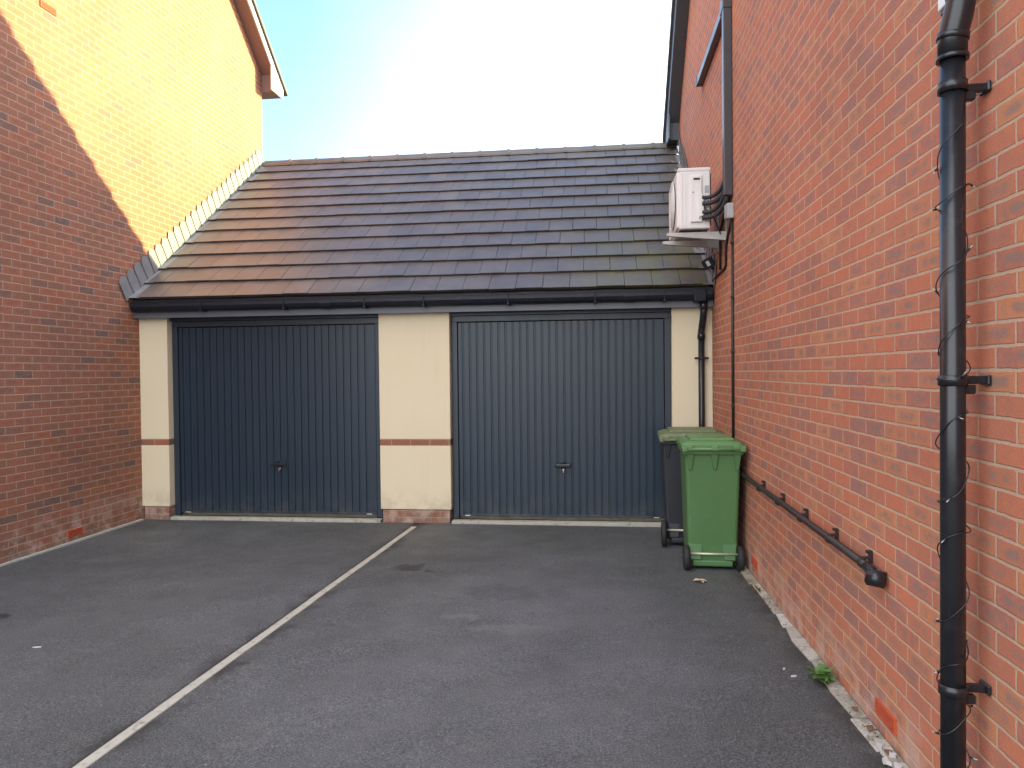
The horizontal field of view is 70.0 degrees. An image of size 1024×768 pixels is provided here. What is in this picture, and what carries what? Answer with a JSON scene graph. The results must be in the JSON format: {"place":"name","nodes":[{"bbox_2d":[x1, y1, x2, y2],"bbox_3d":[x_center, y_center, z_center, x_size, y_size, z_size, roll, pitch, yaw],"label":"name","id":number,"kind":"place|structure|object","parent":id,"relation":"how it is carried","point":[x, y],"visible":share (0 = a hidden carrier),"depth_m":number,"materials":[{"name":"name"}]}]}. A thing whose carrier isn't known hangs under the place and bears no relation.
{"place":"outdoors","nodes":[
{"label":"outdoors","id":0,"kind":"place"},
{"bbox_2d":[0,515,891,767],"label":"driveway","id":1,"kind":"structure","parent":0,"point":[435,645],"depth_m":4.36,"materials":[{"name":"grey asphalt"}]},
{"bbox_2d":[0,519,144,566],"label":"kerb edging","id":2,"kind":"object","parent":1,"relation":"on","point":[65,544],"visible":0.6,"depth_m":7.54,"materials":[{"name":"concrete"}]},
{"bbox_2d":[72,526,415,767],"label":"kerb strip","id":3,"kind":"object","parent":1,"relation":"on","point":[106,748],"visible":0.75,"depth_m":4.12,"materials":[{"name":"concrete"}]},
{"bbox_2d":[657,427,724,546],"bbox_3d":[1.794,1.011,7.302,0.648,1.132,0.715,0,1,10],"label":"wheelie bin","id":4,"kind":"object","parent":1,"relation":"on","point":[672,526],"visible":0.49,"depth_m":7.10,"materials":[{"name":"grey plastic"}]},
{"bbox_2d":[676,434,745,571],"bbox_3d":[1.728,1.016,6.385,0.521,1.122,0.658,0,1,8],"label":"wheelie bin","id":5,"kind":"object","parent":1,"relation":"on","point":[710,472],"visible":1,"depth_m":6.18,"materials":[{"name":"green plastic"}]},
{"bbox_2d":[744,578,889,767],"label":"soil crumbs","id":6,"kind":"object","parent":1,"relation":"on","point":[825,684],"visible":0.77,"depth_m":3.48,"materials":[{"name":"brown soil"}]},
{"bbox_2d":[734,562,908,767],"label":"kerb stones","id":7,"kind":"object","parent":1,"relation":"on","point":[835,687],"visible":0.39,"depth_m":3.76,"materials":[{"name":"grey concrete"}]},
{"bbox_2d":[806,663,835,683],"bbox_3d":[1.630,1.537,3.855,0.133,0.101,0.194,0,1,7],"label":"weed","id":8,"kind":"object","parent":7,"relation":"on","point":[822,673],"visible":0.93,"depth_m":3.83,"materials":[{"name":"green plant"}]},
{"bbox_2d":[866,725,873,730],"bbox_3d":[1.618,1.551,3.303,0.032,0.013,0.054,0,1,28],"label":"dead leaf","id":9,"kind":"object","parent":7,"relation":"on","point":[869,727],"visible":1,"depth_m":3.30,"materials":[{"name":"brown plant"}]},
{"bbox_2d":[876,742,902,767],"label":"mortar scraps","id":10,"kind":"object","parent":7,"relation":"on","point":[892,754],"visible":1,"depth_m":3.02,"materials":[{"name":"grey concrete"}]},
{"bbox_2d":[256,0,678,162],"label":"sky","id":11,"kind":"structure","parent":0,"point":[360,77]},
{"label":"ground","id":12,"kind":"structure","parent":0,"visible":0},
{"bbox_2d":[0,0,287,563],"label":"brick house","id":13,"kind":"structure","parent":12,"relation":"on","point":[130,133],"depth_m":7.97,"materials":[{"name":"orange brick"}]},
{"bbox_2d":[119,134,715,526],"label":"double garage","id":14,"kind":"structure","parent":12,"relation":"on","point":[453,337],"depth_m":8.61,"materials":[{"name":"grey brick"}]},
{"bbox_2d":[172,318,382,517],"bbox_3d":[-2.807,0.406,8.707,2.590,2.340,0.122,0,1,7],"label":"garage door","id":15,"kind":"structure","parent":14,"relation":"in","point":[280,417],"depth_m":8.71,"materials":[{"name":"paint"}]},
{"bbox_2d":[451,312,670,518],"bbox_3d":[0.545,0.377,8.315,2.480,2.340,0.122,0,1,7],"label":"garage door","id":16,"kind":"structure","parent":14,"relation":"in","point":[552,417],"depth_m":8.32,"materials":[{"name":"paint"}]},
{"bbox_2d":[694,300,708,426],"bbox_3d":[2.077,0.286,7.926,0.141,2.391,0.196,-1,1,-19],"label":"downpipe","id":17,"kind":"object","parent":14,"relation":"attached to","point":[701,357],"visible":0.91,"depth_m":7.93,"materials":[{"name":"black plastic"}]},
{"bbox_2d":[662,0,1023,767],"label":"brick house","id":18,"kind":"structure","parent":12,"relation":"on","point":[834,198],"depth_m":3.39,"materials":[{"name":"red brick"}]},
{"bbox_2d":[662,167,728,251],"bbox_3d":[1.814,-1.722,7.299,0.564,0.728,1.091,0,1,7],"label":"air conditioner","id":19,"kind":"object","parent":18,"relation":"attached to","point":[691,211],"visible":0.99,"depth_m":7.04,"materials":[{"name":"beige metal"}]},
{"bbox_2d":[701,256,714,272],"bbox_3d":[2.095,-1.262,7.694,0.198,0.165,0.127,-1,1,-27],"label":"security light","id":20,"kind":"object","parent":18,"relation":"attached to","point":[708,262],"visible":0.94,"depth_m":7.66,"materials":[{"name":"black plastic"}]},
{"bbox_2d":[696,0,732,196],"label":"pipe trunking","id":21,"kind":"object","parent":18,"relation":"attached to","point":[723,24],"visible":1,"depth_m":6.70,"materials":[{"name":"grey plastic"}]},
{"bbox_2d":[712,196,730,284],"bbox_3d":[2.088,-1.410,7.293,0.026,0.718,1.119,0,1,7],"label":"power cable","id":22,"kind":"object","parent":18,"relation":"attached to","point":[726,245],"visible":0.84,"depth_m":7.12,"materials":[{"name":"brown plastic"}]},
{"bbox_2d":[724,203,733,219],"bbox_3d":[1.993,-1.583,6.708,0.072,0.140,0.110,0,1,7],"label":"junction box","id":23,"kind":"object","parent":18,"relation":"attached to","point":[728,211],"visible":0.94,"depth_m":6.66,"materials":[{"name":"grey plastic"}]},
{"bbox_2d":[730,219,734,438],"bbox_3d":[2.025,-0.380,6.710,0.030,2.264,0.044,0,1,7],"label":"conduit","id":24,"kind":"object","parent":18,"relation":"attached to","point":[732,327],"visible":0.93,"depth_m":6.70,"materials":[{"name":"brown plastic"}]},
{"bbox_2d":[740,467,885,588],"bbox_3d":[1.804,0.799,4.990,0.099,0.125,3.697,0,1,7],"label":"waste pipe","id":25,"kind":"object","parent":18,"relation":"attached to","point":[875,576],"visible":0.91,"depth_m":3.79,"materials":[{"name":"black plastic"}]},
{"bbox_2d":[938,0,944,15],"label":"wall box","id":26,"kind":"object","parent":18,"relation":"attached to","point":[941,4],"visible":0.34,"depth_m":2.55,"materials":[{"name":"white plastic"}]},
{"bbox_2d":[936,0,990,767],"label":"downpipe","id":27,"kind":"object","parent":18,"relation":"attached to","point":[956,91],"visible":0.99,"depth_m":2.33,"materials":[{"name":"black plastic"}]},
{"bbox_2d":[929,122,976,767],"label":"string lights","id":28,"kind":"object","parent":27,"relation":"attached to","point":[958,417],"visible":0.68,"depth_m":2.33,"materials":[{"name":"black plastic"}]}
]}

